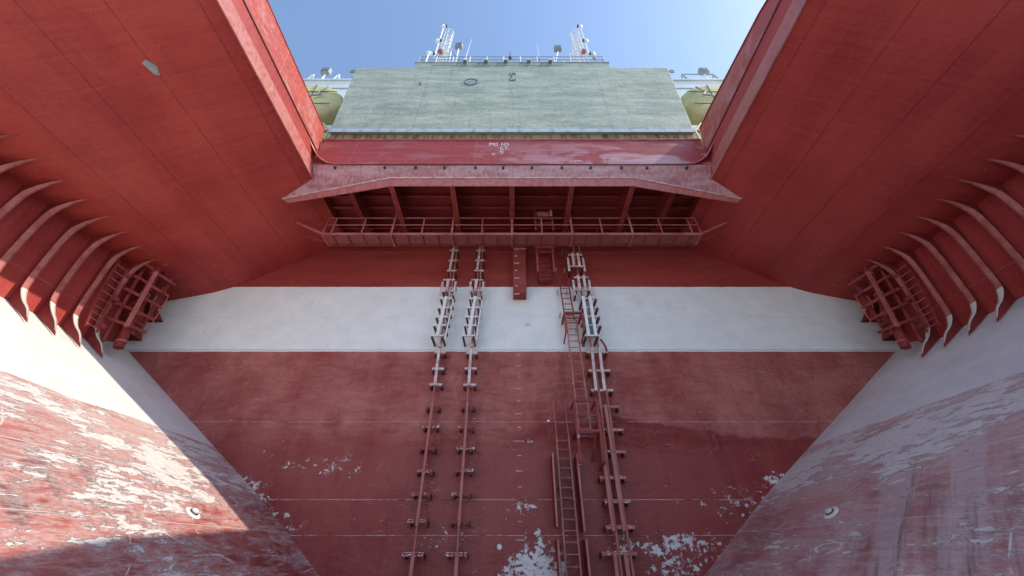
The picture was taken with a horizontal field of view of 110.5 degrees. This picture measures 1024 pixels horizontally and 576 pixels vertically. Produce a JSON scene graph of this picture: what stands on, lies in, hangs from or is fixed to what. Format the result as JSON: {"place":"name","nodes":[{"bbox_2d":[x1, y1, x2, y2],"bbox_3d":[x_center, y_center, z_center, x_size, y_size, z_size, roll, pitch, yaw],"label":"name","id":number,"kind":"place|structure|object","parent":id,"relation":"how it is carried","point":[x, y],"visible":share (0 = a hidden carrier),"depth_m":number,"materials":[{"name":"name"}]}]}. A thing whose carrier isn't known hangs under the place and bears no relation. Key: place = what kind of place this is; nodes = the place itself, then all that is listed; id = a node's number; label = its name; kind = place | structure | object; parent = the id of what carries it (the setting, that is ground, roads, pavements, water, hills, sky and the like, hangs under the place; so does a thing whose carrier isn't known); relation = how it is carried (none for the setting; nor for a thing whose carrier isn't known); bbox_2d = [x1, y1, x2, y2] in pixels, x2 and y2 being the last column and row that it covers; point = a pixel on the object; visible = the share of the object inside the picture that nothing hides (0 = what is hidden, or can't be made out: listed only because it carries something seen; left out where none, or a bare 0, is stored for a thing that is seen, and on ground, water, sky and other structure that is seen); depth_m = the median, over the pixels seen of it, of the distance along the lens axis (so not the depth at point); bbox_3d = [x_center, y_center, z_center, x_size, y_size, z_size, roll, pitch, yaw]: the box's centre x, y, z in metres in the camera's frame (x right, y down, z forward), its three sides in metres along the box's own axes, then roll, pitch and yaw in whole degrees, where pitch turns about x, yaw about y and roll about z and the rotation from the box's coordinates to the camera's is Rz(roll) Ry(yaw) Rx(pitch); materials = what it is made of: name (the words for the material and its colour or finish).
{"place":"outdoors","nodes":[
{"label":"outdoors","id":0,"kind":"place"},
{"bbox_2d":[268,0,765,78],"label":"sky","id":1,"kind":"structure","parent":0,"point":[342,36],"materials":[{"name":"blue"}]},
{"label":"ground","id":2,"kind":"structure","parent":0,"visible":0},
{"bbox_2d":[0,0,347,575],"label":"side hull","id":3,"kind":"object","parent":2,"relation":"on","point":[178,142],"visible":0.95,"depth_m":11.19,"materials":[{"name":"red paint"}]},
{"bbox_2d":[84,261,130,332],"bbox_3d":[-15.351,0.298,13.568,0.858,3.016,0.615,0,-37,0],"label":"frame ladder","id":4,"kind":"object","parent":3,"relation":"attached to","point":[101,325],"visible":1,"depth_m":13.45,"materials":[{"name":"red metal"}]},
{"bbox_2d":[101,264,175,349],"bbox_3d":[-15.072,0.678,14.293,1.474,3.918,0.978,0,-37,0],"label":"pipe guard","id":5,"kind":"object","parent":3,"relation":"attached to","point":[130,324],"visible":0.98,"depth_m":14.14,"materials":[{"name":"red metal"}]},
{"bbox_2d":[303,79,351,98],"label":"deck wing","id":6,"kind":"structure","parent":3,"relation":"on","point":[340,86],"depth_m":28.27,"materials":[{"name":"white metal"}]},
{"bbox_2d":[306,85,342,124],"bbox_3d":[-15.400,-12.040,24.213,7.800,4.745,2.230,0,-37,0],"label":"rounded casing","id":7,"kind":"object","parent":6,"relation":"attached to","point":[327,101],"visible":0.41,"depth_m":23.44,"materials":[{"name":"paint"}]},
{"bbox_2d":[320,68,331,78],"bbox_3d":[-15.600,-17.581,29.379,0.720,2.256,0.380,0,-37,0],"label":"floodlight","id":8,"kind":"object","parent":6,"relation":"on","point":[324,72],"visible":0.87,"depth_m":29.61,"materials":[{"name":"white paint"}]},
{"bbox_2d":[321,122,331,143],"bbox_3d":[-16.270,-8.614,21.614,11.460,2.600,2.360,0,-37,0],"label":"support ledge","id":9,"kind":"object","parent":6,"relation":"attached to","point":[326,134],"visible":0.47,"depth_m":21.41,"materials":[{"name":"beige metal"}]},
{"bbox_2d":[282,139,741,238],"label":"cross beam","id":10,"kind":"structure","parent":3,"relation":"attached to","point":[507,178],"depth_m":16.83,"materials":[{"name":"red paint"},{"name":"painted steel"}]},
{"bbox_2d":[296,211,727,246],"bbox_3d":[0.000,-3.080,17.393,20.540,2.120,0.872,0,-37,0],"label":"catwalk","id":11,"kind":"object","parent":10,"relation":"hanging from","point":[510,241],"visible":0.98,"depth_m":16.96,"materials":[{"name":"red metal"}]},
{"bbox_2d":[329,68,694,138],"bbox_3d":[0.000,-10.492,22.020,22.108,9.900,1.944,0,-37,0],"label":"stern panel","id":12,"kind":"object","parent":10,"relation":"on","point":[511,103],"visible":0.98,"depth_m":21.21,"materials":[{"name":"grey paint"}]},
{"bbox_2d":[414,56,609,67],"bbox_3d":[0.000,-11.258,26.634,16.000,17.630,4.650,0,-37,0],"label":"railing","id":13,"kind":"object","parent":12,"relation":"on","point":[517,64],"visible":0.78,"depth_m":29.21,"materials":[{"name":"white metal"}]},
{"bbox_2d":[430,24,459,60],"bbox_3d":[-5.798,-22.261,32.799,3.185,10.052,1.375,0,-37,0],"label":"signal mast","id":14,"kind":"object","parent":13,"relation":"on","point":[444,48],"visible":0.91,"depth_m":32.38,"materials":[{"name":"white metal"}]},
{"bbox_2d":[455,42,462,60],"bbox_3d":[-4.750,-20.263,30.747,0.660,4.193,0.380,0,-37,0],"label":"floodlight","id":15,"kind":"object","parent":13,"relation":"on","point":[458,46],"visible":0.86,"depth_m":31.59,"materials":[{"name":"white paint"}]},
{"bbox_2d":[456,59,466,64],"bbox_3d":[-4.088,-18.413,28.894,0.897,0.355,0.390,0,-37,0],"label":"wall lamp","id":16,"kind":"object","parent":13,"relation":"attached to","point":[464,62],"visible":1,"depth_m":28.81,"materials":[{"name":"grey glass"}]},
{"bbox_2d":[477,59,487,64],"bbox_3d":[-2.388,-18.413,28.894,0.897,0.355,0.390,0,-37,0],"label":"wall lamp","id":17,"kind":"object","parent":13,"relation":"attached to","point":[485,62],"visible":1,"depth_m":28.81,"materials":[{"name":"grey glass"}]},
{"bbox_2d":[520,59,530,64],"bbox_3d":[1.062,-18.413,28.894,0.897,0.355,0.390,0,-37,0],"label":"wall lamp","id":18,"kind":"object","parent":13,"relation":"attached to","point":[528,61],"visible":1,"depth_m":28.80,"materials":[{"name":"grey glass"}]},
{"bbox_2d":[541,59,551,64],"bbox_3d":[2.812,-18.413,28.894,0.897,0.355,0.390,0,-37,0],"label":"wall lamp","id":19,"kind":"object","parent":13,"relation":"attached to","point":[549,62],"visible":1,"depth_m":28.78,"materials":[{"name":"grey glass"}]},
{"bbox_2d":[554,45,561,60],"bbox_3d":[3.935,-20.018,30.565,0.889,3.603,0.380,0,-37,0],"label":"floodlight","id":20,"kind":"object","parent":13,"relation":"on","point":[557,48],"visible":0.91,"depth_m":31.19,"materials":[{"name":"white paint"}]},
{"bbox_2d":[564,24,594,60],"bbox_3d":[5.798,-22.261,32.799,3.185,10.052,1.375,0,-37,0],"label":"signal mast","id":21,"kind":"object","parent":13,"relation":"on","point":[582,52],"visible":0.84,"depth_m":32.30,"materials":[{"name":"white metal"}]},
{"bbox_2d":[534,208,553,230],"bbox_3d":[1.550,-3.496,17.419,0.930,1.780,0.245,0,-37,0],"label":"equipment frame","id":22,"kind":"object","parent":10,"relation":"attached to","point":[543,214],"visible":0.94,"depth_m":17.39,"materials":[{"name":"paint"}]},
{"bbox_2d":[125,235,898,575],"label":"end wall","id":23,"kind":"structure","parent":2,"relation":"on","point":[299,393],"depth_m":14.26,"materials":[{"name":"metal"}]},
{"bbox_2d":[402,231,458,575],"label":"guide rail","id":24,"kind":"object","parent":23,"relation":"attached to","point":[429,426],"visible":1,"depth_m":14.15,"materials":[{"name":"metal"}]},
{"bbox_2d":[446,235,484,575],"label":"guide rail","id":25,"kind":"object","parent":23,"relation":"attached to","point":[461,493],"visible":0.98,"depth_m":14.21,"materials":[{"name":"metal"}]},
{"bbox_2d":[513,238,526,299],"bbox_3d":[0.381,-0.988,17.782,0.661,3.615,0.602,0,-37,0],"label":"draft board","id":26,"kind":"object","parent":23,"relation":"attached to","point":[519,276],"visible":0.95,"depth_m":17.21,"materials":[{"name":"red metal"}]},
{"bbox_2d":[535,246,555,283],"bbox_3d":[1.620,-1.303,17.706,0.960,2.000,1.080,0,-37,0],"label":"hanging box frame","id":27,"kind":"object","parent":23,"relation":"attached to","point":[543,267],"visible":0.85,"depth_m":17.54,"materials":[{"name":"red metal"}]},
{"bbox_2d":[554,246,574,320],"bbox_3d":[2.500,-0.296,17.385,0.650,4.602,0.435,0,-37,0],"label":"ladder","id":28,"kind":"object","parent":23,"relation":"attached to","point":[566,293],"visible":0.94,"depth_m":17.20,"materials":[{"name":"metal"}]},
{"bbox_2d":[550,400,590,575],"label":"ladder","id":29,"kind":"object","parent":23,"relation":"attached to","point":[582,522],"visible":1,"depth_m":11.54,"materials":[{"name":"metal"}]},
{"bbox_2d":[561,311,584,343],"bbox_3d":[2.660,1.738,15.523,0.845,1.065,0.980,0,-37,0],"label":"ladder landing","id":30,"kind":"object","parent":23,"relation":"attached to","point":[565,317],"visible":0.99,"depth_m":15.43,"materials":[{"name":"red metal"}]},
{"bbox_2d":[566,320,592,437],"bbox_3d":[2.655,3.563,14.489,0.520,4.950,0.485,0,-37,0],"label":"ladder","id":31,"kind":"object","parent":23,"relation":"attached to","point":[584,384],"visible":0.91,"depth_m":14.28,"materials":[{"name":"metal"}]},
{"bbox_2d":[570,399,605,470],"bbox_3d":[2.710,5.300,12.870,0.905,2.240,0.994,0,-37,0],"label":"ladder landing","id":32,"kind":"object","parent":23,"relation":"attached to","point":[595,433],"visible":0.97,"depth_m":12.66,"materials":[{"name":"paint"}]},
{"bbox_2d":[567,231,637,575],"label":"twin pipe run","id":33,"kind":"object","parent":23,"relation":"attached to","point":[591,325],"visible":0.98,"depth_m":13.14,"materials":[{"name":"paint"}]},
{"bbox_2d":[676,0,1023,575],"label":"side hull","id":34,"kind":"object","parent":2,"relation":"on","point":[845,142],"visible":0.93,"depth_m":11.17,"materials":[{"name":"red paint"}]},
{"bbox_2d":[672,79,723,98],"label":"deck wing","id":35,"kind":"structure","parent":34,"relation":"on","point":[683,86],"depth_m":28.27,"materials":[{"name":"white metal"}]},
{"bbox_2d":[692,122,703,147],"bbox_3d":[16.270,-8.614,21.614,11.460,2.600,2.360,0,-37,0],"label":"support ledge","id":36,"kind":"object","parent":35,"relation":"attached to","point":[697,134],"visible":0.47,"depth_m":21.41,"materials":[{"name":"beige metal"}]},
{"bbox_2d":[681,84,720,124],"bbox_3d":[15.400,-12.040,24.213,7.800,4.745,2.230,0,-37,0],"label":"rounded casing","id":37,"kind":"object","parent":35,"relation":"attached to","point":[696,101],"visible":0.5,"depth_m":23.45,"materials":[{"name":"paint"}]},
{"bbox_2d":[697,68,709,78],"bbox_3d":[16.100,-17.581,29.379,0.720,2.256,0.380,0,-37,0],"label":"floodlight","id":38,"kind":"object","parent":35,"relation":"on","point":[705,72],"visible":0.88,"depth_m":29.61,"materials":[{"name":"white paint"}]},
{"bbox_2d":[848,265,923,349],"bbox_3d":[15.072,0.678,14.293,1.474,3.918,0.978,0,-37,0],"label":"pipe guard","id":39,"kind":"object","parent":34,"relation":"attached to","point":[893,324],"visible":0.99,"depth_m":14.13,"materials":[{"name":"red metal"}]},
{"bbox_2d":[893,261,939,332],"bbox_3d":[15.351,0.298,13.568,0.858,3.016,0.615,0,-37,0],"label":"frame ladder","id":40,"kind":"object","parent":34,"relation":"attached to","point":[922,325],"visible":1,"depth_m":13.45,"materials":[{"name":"red metal"}]}
]}

